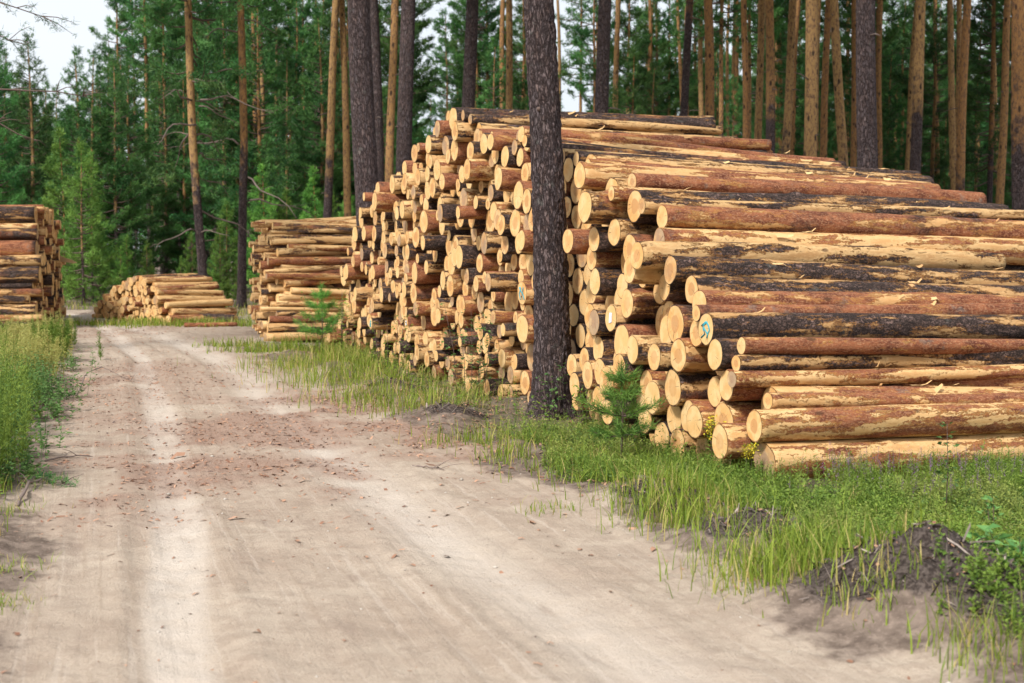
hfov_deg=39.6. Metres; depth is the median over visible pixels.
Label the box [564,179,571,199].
pine log
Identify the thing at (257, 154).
pine tree
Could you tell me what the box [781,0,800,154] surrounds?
pine tree
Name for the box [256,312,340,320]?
pine log
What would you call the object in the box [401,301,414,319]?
pine log
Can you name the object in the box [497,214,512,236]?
pine log
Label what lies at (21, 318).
pine log
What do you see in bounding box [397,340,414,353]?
pine log
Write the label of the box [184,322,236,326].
pine log
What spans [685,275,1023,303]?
pine log
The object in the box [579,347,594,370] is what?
pine log
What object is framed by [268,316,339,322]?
pine log
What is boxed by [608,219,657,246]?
pine log
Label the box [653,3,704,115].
pine tree
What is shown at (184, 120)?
pine tree
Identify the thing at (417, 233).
pine log
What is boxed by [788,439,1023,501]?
grass
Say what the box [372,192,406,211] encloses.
pine log
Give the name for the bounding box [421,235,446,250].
pine log
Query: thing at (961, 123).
pine tree
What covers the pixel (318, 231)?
pine log
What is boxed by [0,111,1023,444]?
stacked logs
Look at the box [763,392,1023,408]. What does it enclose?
pine log
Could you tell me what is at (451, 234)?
pine log
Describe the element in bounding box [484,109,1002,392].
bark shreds
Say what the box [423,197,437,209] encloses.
pine log
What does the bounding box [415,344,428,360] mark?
pine log
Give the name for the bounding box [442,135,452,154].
pine log
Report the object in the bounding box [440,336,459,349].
pine log
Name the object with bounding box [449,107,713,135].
pine log
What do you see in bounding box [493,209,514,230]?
pine log
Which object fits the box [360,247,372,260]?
pine log
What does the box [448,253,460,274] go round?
pine log
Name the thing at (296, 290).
pine log
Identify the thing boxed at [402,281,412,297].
pine log
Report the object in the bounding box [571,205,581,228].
pine log
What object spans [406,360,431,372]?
pine log
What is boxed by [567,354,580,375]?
pine log
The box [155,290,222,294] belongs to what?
pine log
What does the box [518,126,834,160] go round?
pine log
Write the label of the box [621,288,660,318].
pine log
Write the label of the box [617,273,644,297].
pine log
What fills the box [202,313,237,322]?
pine log
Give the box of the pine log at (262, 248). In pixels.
[252,245,286,252]
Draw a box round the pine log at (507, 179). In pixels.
[495,167,521,191]
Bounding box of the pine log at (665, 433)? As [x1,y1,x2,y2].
[654,421,671,447]
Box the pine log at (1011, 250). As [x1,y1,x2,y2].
[654,227,1023,264]
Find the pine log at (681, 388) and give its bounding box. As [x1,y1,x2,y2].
[665,369,717,406]
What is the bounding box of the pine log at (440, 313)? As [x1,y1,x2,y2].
[435,307,456,323]
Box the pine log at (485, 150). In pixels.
[480,133,491,154]
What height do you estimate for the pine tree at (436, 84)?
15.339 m
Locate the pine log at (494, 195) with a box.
[488,184,503,201]
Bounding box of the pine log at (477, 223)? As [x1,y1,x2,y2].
[468,219,485,228]
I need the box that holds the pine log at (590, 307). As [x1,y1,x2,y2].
[584,303,605,328]
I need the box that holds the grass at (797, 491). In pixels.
[504,407,1023,613]
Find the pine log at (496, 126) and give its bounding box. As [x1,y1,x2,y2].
[476,122,737,137]
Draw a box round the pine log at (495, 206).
[490,202,514,220]
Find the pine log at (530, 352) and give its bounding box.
[527,343,533,371]
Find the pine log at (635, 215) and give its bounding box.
[627,189,1008,223]
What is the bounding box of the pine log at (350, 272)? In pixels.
[344,263,368,278]
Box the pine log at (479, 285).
[473,275,487,291]
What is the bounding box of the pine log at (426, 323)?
[421,316,443,329]
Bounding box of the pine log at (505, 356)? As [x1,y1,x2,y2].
[498,348,525,367]
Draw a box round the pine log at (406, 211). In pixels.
[400,201,412,218]
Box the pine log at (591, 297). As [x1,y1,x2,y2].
[586,279,606,303]
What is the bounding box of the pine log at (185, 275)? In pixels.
[139,274,204,279]
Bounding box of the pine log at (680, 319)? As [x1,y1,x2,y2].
[667,304,693,343]
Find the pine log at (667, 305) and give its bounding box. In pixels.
[663,301,691,316]
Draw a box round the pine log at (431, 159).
[428,155,445,168]
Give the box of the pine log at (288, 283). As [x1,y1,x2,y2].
[282,279,340,287]
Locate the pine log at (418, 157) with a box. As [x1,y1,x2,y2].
[411,144,425,162]
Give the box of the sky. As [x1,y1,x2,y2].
[0,0,1010,248]
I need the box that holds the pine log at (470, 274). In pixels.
[464,268,482,284]
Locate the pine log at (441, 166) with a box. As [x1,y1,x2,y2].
[433,158,456,180]
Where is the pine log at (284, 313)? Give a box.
[275,311,338,315]
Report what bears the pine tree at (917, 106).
on the ground at (928, 568)
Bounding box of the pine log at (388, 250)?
[382,242,395,258]
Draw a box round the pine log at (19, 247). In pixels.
[0,240,38,254]
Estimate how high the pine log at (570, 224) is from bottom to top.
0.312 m
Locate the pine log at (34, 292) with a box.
[0,288,43,296]
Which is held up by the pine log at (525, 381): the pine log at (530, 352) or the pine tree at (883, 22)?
the pine log at (530, 352)
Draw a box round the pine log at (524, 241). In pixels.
[517,230,533,251]
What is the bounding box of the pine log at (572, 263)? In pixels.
[567,254,578,277]
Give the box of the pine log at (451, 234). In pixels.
[447,230,470,240]
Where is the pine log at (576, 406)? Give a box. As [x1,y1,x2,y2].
[572,397,588,410]
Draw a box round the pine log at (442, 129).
[435,120,451,137]
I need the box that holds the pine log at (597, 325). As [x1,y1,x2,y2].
[589,309,614,335]
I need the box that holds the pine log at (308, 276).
[265,273,340,279]
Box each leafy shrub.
[301,289,360,351]
[368,306,418,373]
[439,303,498,395]
[531,385,600,429]
[535,363,568,419]
[966,523,1023,565]
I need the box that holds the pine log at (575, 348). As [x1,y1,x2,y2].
[570,339,581,353]
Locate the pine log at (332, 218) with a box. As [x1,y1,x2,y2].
[259,216,355,228]
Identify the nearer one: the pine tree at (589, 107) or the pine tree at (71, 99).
the pine tree at (71, 99)
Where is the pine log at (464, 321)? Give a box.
[458,312,474,328]
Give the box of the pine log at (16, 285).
[0,283,32,288]
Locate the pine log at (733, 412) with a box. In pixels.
[714,402,760,423]
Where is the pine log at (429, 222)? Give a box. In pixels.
[420,210,439,232]
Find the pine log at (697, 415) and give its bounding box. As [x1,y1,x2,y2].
[686,404,715,438]
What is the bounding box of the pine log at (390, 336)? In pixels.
[383,334,398,342]
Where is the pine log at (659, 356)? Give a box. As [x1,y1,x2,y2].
[648,343,672,370]
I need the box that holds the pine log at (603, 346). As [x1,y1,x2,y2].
[593,336,614,359]
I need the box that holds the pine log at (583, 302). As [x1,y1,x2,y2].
[579,289,587,315]
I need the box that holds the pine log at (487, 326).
[477,323,496,340]
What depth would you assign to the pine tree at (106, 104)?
51.65 m
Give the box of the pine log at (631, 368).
[613,353,649,380]
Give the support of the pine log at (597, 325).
on the pine log at (603, 346)
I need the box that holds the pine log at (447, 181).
[439,173,458,189]
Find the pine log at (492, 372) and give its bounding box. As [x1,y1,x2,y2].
[479,363,498,378]
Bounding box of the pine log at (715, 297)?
[692,290,1023,307]
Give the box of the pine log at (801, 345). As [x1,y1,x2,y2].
[737,337,1023,354]
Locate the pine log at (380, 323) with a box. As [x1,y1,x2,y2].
[369,317,393,329]
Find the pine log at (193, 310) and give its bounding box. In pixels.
[168,307,236,314]
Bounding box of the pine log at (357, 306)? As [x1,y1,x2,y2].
[352,297,366,313]
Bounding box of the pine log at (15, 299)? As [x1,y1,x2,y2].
[0,295,30,303]
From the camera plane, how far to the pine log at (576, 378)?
13.12 m
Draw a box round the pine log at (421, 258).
[416,253,432,263]
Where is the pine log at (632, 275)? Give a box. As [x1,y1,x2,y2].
[624,255,1022,284]
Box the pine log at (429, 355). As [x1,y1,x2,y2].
[424,351,438,367]
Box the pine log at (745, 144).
[491,131,771,150]
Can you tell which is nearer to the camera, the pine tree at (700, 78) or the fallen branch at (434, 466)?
the fallen branch at (434, 466)
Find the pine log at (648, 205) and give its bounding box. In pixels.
[638,198,1023,220]
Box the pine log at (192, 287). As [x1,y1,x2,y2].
[152,284,218,291]
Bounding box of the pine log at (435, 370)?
[432,365,448,379]
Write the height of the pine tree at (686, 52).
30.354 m
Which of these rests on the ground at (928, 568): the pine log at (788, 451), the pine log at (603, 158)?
the pine log at (788, 451)
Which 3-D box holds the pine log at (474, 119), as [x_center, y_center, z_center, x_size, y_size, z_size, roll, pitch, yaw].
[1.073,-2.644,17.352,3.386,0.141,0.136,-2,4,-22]
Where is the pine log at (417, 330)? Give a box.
[406,326,426,342]
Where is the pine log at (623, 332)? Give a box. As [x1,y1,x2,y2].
[614,324,656,354]
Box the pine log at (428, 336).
[423,331,442,343]
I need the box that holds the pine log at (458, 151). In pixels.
[451,141,468,161]
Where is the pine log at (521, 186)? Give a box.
[513,180,531,209]
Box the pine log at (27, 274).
[0,266,40,282]
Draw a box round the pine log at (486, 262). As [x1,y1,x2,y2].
[476,253,498,272]
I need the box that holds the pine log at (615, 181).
[605,177,627,189]
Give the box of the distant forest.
[2,28,1010,262]
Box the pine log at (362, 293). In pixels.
[353,287,375,300]
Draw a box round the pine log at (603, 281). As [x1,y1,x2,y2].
[590,267,621,295]
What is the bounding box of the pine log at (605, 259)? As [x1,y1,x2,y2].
[587,247,621,270]
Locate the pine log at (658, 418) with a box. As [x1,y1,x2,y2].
[638,402,666,433]
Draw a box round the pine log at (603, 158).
[592,156,930,182]
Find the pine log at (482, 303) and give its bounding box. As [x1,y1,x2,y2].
[477,292,490,313]
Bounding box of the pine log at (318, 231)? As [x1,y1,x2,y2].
[270,228,352,233]
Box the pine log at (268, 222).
[265,220,326,224]
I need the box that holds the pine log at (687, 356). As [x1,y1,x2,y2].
[670,338,712,372]
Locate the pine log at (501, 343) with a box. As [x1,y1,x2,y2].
[495,338,520,351]
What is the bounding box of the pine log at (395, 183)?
[390,175,402,193]
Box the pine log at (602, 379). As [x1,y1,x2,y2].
[600,366,639,395]
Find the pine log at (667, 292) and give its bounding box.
[659,274,686,301]
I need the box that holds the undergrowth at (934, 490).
[0,312,1023,646]
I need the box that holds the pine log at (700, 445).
[696,438,712,462]
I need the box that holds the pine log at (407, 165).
[402,160,413,174]
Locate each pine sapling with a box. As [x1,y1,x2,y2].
[291,283,348,346]
[574,360,667,459]
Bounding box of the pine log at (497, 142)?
[487,133,515,150]
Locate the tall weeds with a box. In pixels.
[0,309,103,486]
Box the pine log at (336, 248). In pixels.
[287,244,351,251]
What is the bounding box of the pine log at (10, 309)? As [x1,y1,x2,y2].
[0,304,37,314]
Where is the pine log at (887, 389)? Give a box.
[761,385,1023,408]
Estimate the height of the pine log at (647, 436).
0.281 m
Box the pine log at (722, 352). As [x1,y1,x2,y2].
[707,338,1023,370]
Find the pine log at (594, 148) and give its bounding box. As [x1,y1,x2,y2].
[562,143,810,164]
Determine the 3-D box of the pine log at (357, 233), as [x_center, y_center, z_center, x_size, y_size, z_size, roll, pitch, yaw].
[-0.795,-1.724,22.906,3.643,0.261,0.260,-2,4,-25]
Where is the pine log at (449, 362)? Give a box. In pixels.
[445,355,462,370]
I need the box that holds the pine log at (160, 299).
[153,294,225,303]
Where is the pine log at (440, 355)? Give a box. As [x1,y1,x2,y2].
[434,350,460,361]
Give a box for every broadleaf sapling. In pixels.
[936,422,959,506]
[977,495,1003,537]
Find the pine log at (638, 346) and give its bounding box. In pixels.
[627,335,660,364]
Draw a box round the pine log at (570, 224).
[567,219,573,228]
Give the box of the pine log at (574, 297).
[568,281,579,307]
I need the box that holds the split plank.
[60,256,76,262]
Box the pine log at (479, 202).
[473,195,487,209]
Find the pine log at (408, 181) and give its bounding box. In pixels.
[402,173,415,190]
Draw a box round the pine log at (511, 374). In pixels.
[507,366,520,383]
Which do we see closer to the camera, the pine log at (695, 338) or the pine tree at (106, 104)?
the pine log at (695, 338)
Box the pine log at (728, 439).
[712,423,860,459]
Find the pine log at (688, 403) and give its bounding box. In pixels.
[681,399,709,431]
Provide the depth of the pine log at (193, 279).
32.06 m
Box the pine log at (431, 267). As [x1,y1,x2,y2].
[424,260,444,274]
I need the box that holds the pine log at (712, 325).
[698,312,1023,345]
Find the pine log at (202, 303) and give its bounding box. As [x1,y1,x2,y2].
[164,299,233,308]
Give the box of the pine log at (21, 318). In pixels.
[0,314,43,322]
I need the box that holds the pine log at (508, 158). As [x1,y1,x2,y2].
[501,145,521,167]
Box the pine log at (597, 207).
[578,190,628,224]
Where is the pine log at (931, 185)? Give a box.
[585,158,940,188]
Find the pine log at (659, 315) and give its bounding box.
[655,304,664,334]
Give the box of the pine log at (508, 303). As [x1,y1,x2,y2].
[504,292,521,310]
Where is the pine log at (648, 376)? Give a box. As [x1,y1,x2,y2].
[640,369,665,395]
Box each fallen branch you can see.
[16,463,81,506]
[44,449,92,461]
[76,365,133,394]
[412,458,462,469]
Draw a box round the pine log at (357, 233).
[352,226,367,241]
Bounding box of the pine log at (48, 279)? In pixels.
[42,273,53,284]
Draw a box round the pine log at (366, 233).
[362,226,372,240]
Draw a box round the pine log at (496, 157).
[492,149,767,164]
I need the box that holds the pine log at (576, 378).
[570,371,587,397]
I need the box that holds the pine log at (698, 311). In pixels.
[692,303,1023,321]
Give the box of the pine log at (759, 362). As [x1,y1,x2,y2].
[731,354,1022,370]
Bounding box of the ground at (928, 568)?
[0,262,1023,667]
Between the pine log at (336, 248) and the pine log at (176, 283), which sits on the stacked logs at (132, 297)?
the pine log at (176, 283)
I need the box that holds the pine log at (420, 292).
[410,282,439,303]
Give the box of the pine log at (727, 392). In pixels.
[719,369,1023,400]
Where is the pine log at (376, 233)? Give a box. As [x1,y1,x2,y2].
[372,225,381,241]
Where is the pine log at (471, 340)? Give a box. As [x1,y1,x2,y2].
[458,335,478,346]
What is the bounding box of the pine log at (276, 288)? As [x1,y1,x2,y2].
[270,285,348,291]
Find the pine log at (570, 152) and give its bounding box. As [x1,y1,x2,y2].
[562,148,645,163]
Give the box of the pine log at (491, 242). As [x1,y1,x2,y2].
[481,231,501,254]
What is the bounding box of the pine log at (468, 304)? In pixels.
[459,295,478,314]
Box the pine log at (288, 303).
[276,300,344,305]
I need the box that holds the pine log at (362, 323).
[358,317,368,328]
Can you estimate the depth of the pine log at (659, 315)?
12.12 m
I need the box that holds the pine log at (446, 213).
[437,204,459,222]
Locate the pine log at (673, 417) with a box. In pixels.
[667,405,682,432]
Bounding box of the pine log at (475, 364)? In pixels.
[462,353,484,369]
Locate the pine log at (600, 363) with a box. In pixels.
[594,357,612,384]
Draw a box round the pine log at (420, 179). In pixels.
[415,168,425,185]
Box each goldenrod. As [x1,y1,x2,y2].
[702,414,725,464]
[738,442,760,481]
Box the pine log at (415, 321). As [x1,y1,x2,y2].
[405,316,421,327]
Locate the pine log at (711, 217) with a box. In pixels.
[657,204,1023,238]
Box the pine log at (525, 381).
[520,370,531,394]
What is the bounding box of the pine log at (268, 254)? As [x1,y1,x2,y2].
[263,252,351,260]
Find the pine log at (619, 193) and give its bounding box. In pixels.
[608,186,708,201]
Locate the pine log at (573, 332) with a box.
[570,321,577,339]
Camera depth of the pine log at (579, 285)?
13.95 m
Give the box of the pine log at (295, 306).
[278,306,343,306]
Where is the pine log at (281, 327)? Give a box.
[267,323,337,332]
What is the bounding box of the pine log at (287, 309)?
[260,307,343,311]
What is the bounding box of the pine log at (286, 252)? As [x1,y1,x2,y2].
[276,248,346,256]
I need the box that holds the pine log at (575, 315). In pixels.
[569,303,584,326]
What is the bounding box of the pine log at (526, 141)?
[522,135,635,149]
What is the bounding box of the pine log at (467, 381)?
[465,377,488,391]
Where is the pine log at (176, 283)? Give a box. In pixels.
[152,282,217,284]
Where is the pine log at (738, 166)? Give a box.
[586,154,934,183]
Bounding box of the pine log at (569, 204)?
[565,196,577,218]
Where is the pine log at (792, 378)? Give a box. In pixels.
[727,364,1023,387]
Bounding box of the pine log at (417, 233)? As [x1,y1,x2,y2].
[412,226,427,248]
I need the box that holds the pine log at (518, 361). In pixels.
[511,353,528,369]
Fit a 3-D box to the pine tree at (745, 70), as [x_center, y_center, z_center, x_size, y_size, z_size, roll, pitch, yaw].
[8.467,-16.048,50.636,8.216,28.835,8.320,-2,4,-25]
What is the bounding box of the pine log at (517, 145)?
[512,139,846,166]
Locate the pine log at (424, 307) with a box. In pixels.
[413,301,430,315]
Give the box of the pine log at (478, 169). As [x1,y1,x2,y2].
[464,158,494,180]
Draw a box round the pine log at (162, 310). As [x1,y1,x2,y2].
[158,306,224,313]
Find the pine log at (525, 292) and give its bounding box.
[518,281,533,304]
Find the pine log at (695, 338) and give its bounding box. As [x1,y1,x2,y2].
[690,320,708,346]
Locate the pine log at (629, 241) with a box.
[623,233,653,260]
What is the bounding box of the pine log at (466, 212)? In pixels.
[456,206,487,218]
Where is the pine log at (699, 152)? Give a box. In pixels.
[524,134,841,165]
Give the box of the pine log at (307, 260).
[267,257,351,265]
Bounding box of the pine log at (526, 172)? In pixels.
[521,162,530,180]
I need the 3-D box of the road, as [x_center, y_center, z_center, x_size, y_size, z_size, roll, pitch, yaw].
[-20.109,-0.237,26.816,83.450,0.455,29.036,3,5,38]
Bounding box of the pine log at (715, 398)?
[708,377,760,407]
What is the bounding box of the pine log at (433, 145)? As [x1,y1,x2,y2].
[425,135,443,154]
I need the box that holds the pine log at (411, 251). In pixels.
[405,244,425,259]
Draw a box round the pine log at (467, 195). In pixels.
[460,188,479,205]
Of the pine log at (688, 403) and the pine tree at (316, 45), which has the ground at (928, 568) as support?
the pine tree at (316, 45)
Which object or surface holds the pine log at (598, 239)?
on the pine log at (605, 259)
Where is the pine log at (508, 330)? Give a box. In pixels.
[501,323,516,336]
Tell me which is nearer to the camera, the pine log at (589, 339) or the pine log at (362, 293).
the pine log at (589, 339)
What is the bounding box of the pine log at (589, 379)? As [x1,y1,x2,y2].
[582,360,597,389]
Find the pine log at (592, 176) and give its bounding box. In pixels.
[574,161,924,189]
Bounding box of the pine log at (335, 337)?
[327,328,349,342]
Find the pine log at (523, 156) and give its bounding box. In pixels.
[517,148,530,166]
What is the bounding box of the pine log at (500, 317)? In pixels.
[490,310,514,324]
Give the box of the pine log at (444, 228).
[439,222,456,235]
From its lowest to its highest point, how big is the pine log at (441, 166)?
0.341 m
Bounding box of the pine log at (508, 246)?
[501,236,516,254]
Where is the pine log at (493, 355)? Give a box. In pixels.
[485,352,499,366]
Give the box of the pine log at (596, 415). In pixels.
[593,412,609,427]
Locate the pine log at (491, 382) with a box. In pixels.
[484,378,509,395]
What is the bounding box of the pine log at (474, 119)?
[468,114,722,134]
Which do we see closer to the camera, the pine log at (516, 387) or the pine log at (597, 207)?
the pine log at (597, 207)
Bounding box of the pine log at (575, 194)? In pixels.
[571,179,583,203]
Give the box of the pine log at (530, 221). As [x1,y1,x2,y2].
[528,209,567,231]
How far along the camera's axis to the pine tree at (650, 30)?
65.55 m
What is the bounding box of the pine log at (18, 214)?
[0,206,37,222]
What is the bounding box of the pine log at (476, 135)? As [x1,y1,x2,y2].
[474,128,700,141]
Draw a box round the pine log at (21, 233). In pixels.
[0,228,38,239]
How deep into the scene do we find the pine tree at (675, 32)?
52.38 m
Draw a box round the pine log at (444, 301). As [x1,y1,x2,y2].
[435,297,449,312]
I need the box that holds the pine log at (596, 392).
[592,385,617,408]
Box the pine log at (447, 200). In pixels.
[438,196,458,205]
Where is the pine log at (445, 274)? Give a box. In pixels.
[440,270,449,290]
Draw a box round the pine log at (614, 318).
[605,304,655,331]
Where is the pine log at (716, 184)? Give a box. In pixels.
[628,173,986,202]
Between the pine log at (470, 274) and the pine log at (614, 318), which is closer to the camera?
the pine log at (614, 318)
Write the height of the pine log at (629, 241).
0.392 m
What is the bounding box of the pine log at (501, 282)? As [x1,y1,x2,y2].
[485,273,518,291]
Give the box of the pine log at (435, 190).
[429,178,449,197]
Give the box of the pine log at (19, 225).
[0,223,38,229]
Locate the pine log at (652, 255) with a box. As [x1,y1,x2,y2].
[631,241,1005,270]
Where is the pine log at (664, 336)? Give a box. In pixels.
[660,315,672,342]
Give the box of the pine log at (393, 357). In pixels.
[389,350,398,364]
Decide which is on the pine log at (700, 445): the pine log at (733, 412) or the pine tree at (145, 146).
the pine log at (733, 412)
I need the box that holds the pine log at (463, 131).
[452,121,710,141]
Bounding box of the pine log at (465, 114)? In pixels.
[461,109,715,127]
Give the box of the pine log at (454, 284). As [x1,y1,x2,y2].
[447,274,462,296]
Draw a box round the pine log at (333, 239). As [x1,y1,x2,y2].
[267,234,351,244]
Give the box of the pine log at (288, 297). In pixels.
[276,293,344,300]
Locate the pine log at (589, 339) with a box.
[585,330,596,346]
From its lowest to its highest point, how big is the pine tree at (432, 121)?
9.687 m
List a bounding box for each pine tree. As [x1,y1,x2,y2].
[0,0,102,146]
[0,32,68,235]
[0,37,43,204]
[0,45,41,204]
[0,93,20,190]
[2,68,37,204]
[8,86,39,202]
[19,89,72,214]
[22,78,75,205]
[29,84,77,281]
[33,124,98,300]
[34,43,114,281]
[58,47,141,291]
[58,136,124,304]
[61,76,134,293]
[61,86,94,168]
[61,147,124,299]
[61,220,89,295]
[74,54,161,286]
[76,79,124,229]
[87,0,147,229]
[88,238,111,296]
[89,34,138,240]
[94,50,149,222]
[99,56,174,280]
[102,0,155,275]
[108,0,171,240]
[108,0,273,276]
[110,246,130,284]
[112,235,135,284]
[116,58,154,223]
[119,0,205,273]
[123,0,184,273]
[132,101,163,242]
[134,58,205,274]
[138,53,182,211]
[138,241,156,274]
[145,0,222,270]
[147,13,181,246]
[150,17,236,279]
[151,65,219,273]
[167,0,215,257]
[168,4,229,278]
[169,0,235,281]
[173,0,283,281]
[175,255,185,273]
[179,0,314,308]
[179,3,287,284]
[181,232,197,272]
[190,18,283,283]
[207,199,237,306]
[208,226,234,306]
[210,0,279,282]
[210,0,307,276]
[210,249,224,289]
[213,18,280,282]
[227,0,296,198]
[230,259,236,296]
[232,0,284,275]
[236,162,281,288]
[250,48,324,219]
[250,191,278,277]
[252,6,306,212]
[252,51,291,197]
[259,0,327,209]
[267,0,311,186]
[271,0,337,178]
[276,186,295,219]
[277,71,335,216]
[279,7,354,219]
[286,0,340,179]
[288,0,351,205]
[298,164,323,218]
[299,0,354,194]
[306,0,349,209]
[306,1,345,212]
[316,57,355,216]
[316,184,339,217]
[321,0,338,217]
[333,80,395,212]
[334,191,355,216]
[339,0,350,216]
[347,0,380,225]
[350,25,388,196]
[370,0,386,181]
[378,0,399,82]
[378,0,432,165]
[378,0,445,95]
[380,3,444,158]
[382,85,396,181]
[384,0,398,181]
[384,74,420,167]
[395,69,429,139]
[396,0,415,173]
[416,6,461,126]
[422,94,436,134]
[436,0,505,105]
[436,17,461,119]
[446,0,522,108]
[447,0,491,107]
[462,0,478,107]
[476,37,516,108]
[481,0,567,109]
[484,22,521,108]
[499,0,504,108]
[500,0,514,108]
[504,4,527,108]
[522,80,528,109]
[523,0,578,419]
[554,0,614,111]
[556,0,560,106]
[564,0,630,111]
[578,63,623,111]
[595,0,619,112]
[596,18,597,54]
[608,0,672,113]
[608,81,624,113]
[609,0,693,115]
[610,44,651,114]
[613,0,620,110]
[622,0,672,112]
[622,13,667,108]
[635,58,671,115]
[638,0,704,115]
[646,0,651,111]
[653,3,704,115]
[655,4,657,108]
[663,0,725,132]
[665,0,726,115]
[666,45,698,115]
[676,0,681,103]
[678,39,715,114]
[680,0,693,115]
[689,12,703,115]
[689,63,716,125]
[691,40,723,116]
[692,26,742,134]
[693,0,755,135]
[698,0,783,136]
[702,0,721,135]
[714,23,741,128]
[714,74,753,138]
[715,34,754,135]
[716,0,787,138]
[717,0,785,137]
[723,3,729,135]
[727,0,735,125]
[738,0,820,149]
[738,28,765,132]
[739,0,805,143]
[740,0,754,138]
[751,0,835,155]
[754,0,785,144]
[754,80,783,153]
[765,0,783,152]
[777,16,782,153]
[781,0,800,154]
[781,57,835,156]
[782,4,822,150]
[783,0,843,118]
[790,0,800,154]
[794,0,818,156]
[796,114,803,148]
[797,43,835,147]
[805,0,910,144]
[817,0,820,155]
[818,0,830,157]
[819,35,834,153]
[820,2,851,158]
[821,0,897,87]
[827,52,887,167]
[828,42,850,157]
[830,0,849,166]
[839,0,913,70]
[845,1,849,165]
[849,0,856,166]
[849,7,906,153]
[856,0,880,167]
[856,72,898,169]
[875,0,932,167]
[876,0,882,167]
[881,41,927,171]
[882,0,909,167]
[882,3,943,164]
[883,13,927,170]
[888,0,956,99]
[890,0,975,187]
[897,88,948,189]
[905,0,915,169]
[909,0,925,172]
[923,1,948,188]
[924,0,983,189]
[925,112,966,189]
[926,0,956,106]
[926,38,989,191]
[933,1,939,185]
[938,0,1010,202]
[941,0,971,190]
[941,17,986,115]
[947,0,955,189]
[947,33,984,189]
[947,66,1009,202]
[954,0,1002,191]
[955,0,961,140]
[966,5,1010,193]
[970,2,1010,166]
[978,0,1011,205]
[980,17,1011,202]
[983,83,1011,208]
[993,48,999,199]
[995,0,1010,203]
[1009,0,1023,209]
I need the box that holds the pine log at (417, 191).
[411,185,424,199]
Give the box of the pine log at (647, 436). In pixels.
[630,424,649,439]
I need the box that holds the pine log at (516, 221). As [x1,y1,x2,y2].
[510,209,525,236]
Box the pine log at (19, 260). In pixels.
[0,255,43,266]
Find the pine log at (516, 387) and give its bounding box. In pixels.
[508,384,526,396]
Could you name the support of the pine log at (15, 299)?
on the pine log at (10, 309)
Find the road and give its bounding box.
[0,310,1023,682]
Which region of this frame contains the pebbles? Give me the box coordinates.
[5,395,990,682]
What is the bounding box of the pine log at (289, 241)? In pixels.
[270,238,316,244]
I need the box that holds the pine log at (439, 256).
[433,251,446,262]
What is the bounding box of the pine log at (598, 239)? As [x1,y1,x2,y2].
[589,226,622,251]
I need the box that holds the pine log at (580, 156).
[573,151,920,174]
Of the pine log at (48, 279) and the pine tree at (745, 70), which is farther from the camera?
the pine tree at (745, 70)
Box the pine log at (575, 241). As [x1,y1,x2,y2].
[563,229,590,254]
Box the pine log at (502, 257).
[497,249,511,262]
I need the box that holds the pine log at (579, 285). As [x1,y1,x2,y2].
[573,267,586,294]
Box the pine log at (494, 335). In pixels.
[485,332,498,346]
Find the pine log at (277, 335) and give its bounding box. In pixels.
[264,332,324,341]
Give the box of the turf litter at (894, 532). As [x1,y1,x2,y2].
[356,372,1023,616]
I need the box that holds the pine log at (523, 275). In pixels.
[518,269,531,281]
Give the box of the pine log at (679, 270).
[664,255,1023,285]
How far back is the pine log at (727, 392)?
10.94 m
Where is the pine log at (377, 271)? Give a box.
[371,265,384,279]
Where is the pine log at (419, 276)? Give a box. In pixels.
[412,261,440,283]
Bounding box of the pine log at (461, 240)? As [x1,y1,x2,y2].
[452,235,471,248]
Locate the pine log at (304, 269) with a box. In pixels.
[263,265,340,275]
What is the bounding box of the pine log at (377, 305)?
[371,297,395,311]
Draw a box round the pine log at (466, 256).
[455,245,481,268]
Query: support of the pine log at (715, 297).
on the pine log at (680, 319)
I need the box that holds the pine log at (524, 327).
[516,314,533,343]
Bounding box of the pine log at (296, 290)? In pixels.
[290,287,348,295]
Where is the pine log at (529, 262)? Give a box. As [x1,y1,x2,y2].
[526,255,533,276]
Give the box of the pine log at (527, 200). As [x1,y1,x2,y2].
[522,188,531,214]
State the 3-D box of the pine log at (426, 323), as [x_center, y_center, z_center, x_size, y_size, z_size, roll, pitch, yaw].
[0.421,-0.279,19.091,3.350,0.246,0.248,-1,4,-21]
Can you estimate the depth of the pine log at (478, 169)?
16.09 m
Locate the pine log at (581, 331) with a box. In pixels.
[576,324,586,348]
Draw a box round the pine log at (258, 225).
[251,222,355,227]
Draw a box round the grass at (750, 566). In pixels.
[0,292,1023,682]
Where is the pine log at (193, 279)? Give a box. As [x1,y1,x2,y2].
[144,277,212,282]
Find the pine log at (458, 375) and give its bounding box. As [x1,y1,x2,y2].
[448,368,463,385]
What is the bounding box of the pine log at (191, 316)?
[166,314,235,323]
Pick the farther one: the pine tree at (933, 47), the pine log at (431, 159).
the pine tree at (933, 47)
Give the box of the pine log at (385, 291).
[379,286,396,302]
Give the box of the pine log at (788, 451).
[753,433,1023,479]
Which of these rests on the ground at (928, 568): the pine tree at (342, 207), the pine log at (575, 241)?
the pine tree at (342, 207)
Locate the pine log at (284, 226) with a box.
[272,222,352,234]
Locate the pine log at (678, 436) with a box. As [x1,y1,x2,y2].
[670,428,696,457]
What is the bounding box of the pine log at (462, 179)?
[459,165,479,183]
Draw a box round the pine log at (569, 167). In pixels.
[563,157,575,182]
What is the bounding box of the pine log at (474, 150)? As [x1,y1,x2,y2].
[467,141,489,158]
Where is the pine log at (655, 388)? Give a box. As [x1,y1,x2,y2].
[644,380,668,414]
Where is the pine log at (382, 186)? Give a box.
[375,182,390,191]
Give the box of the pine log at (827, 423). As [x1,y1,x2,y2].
[746,402,1023,442]

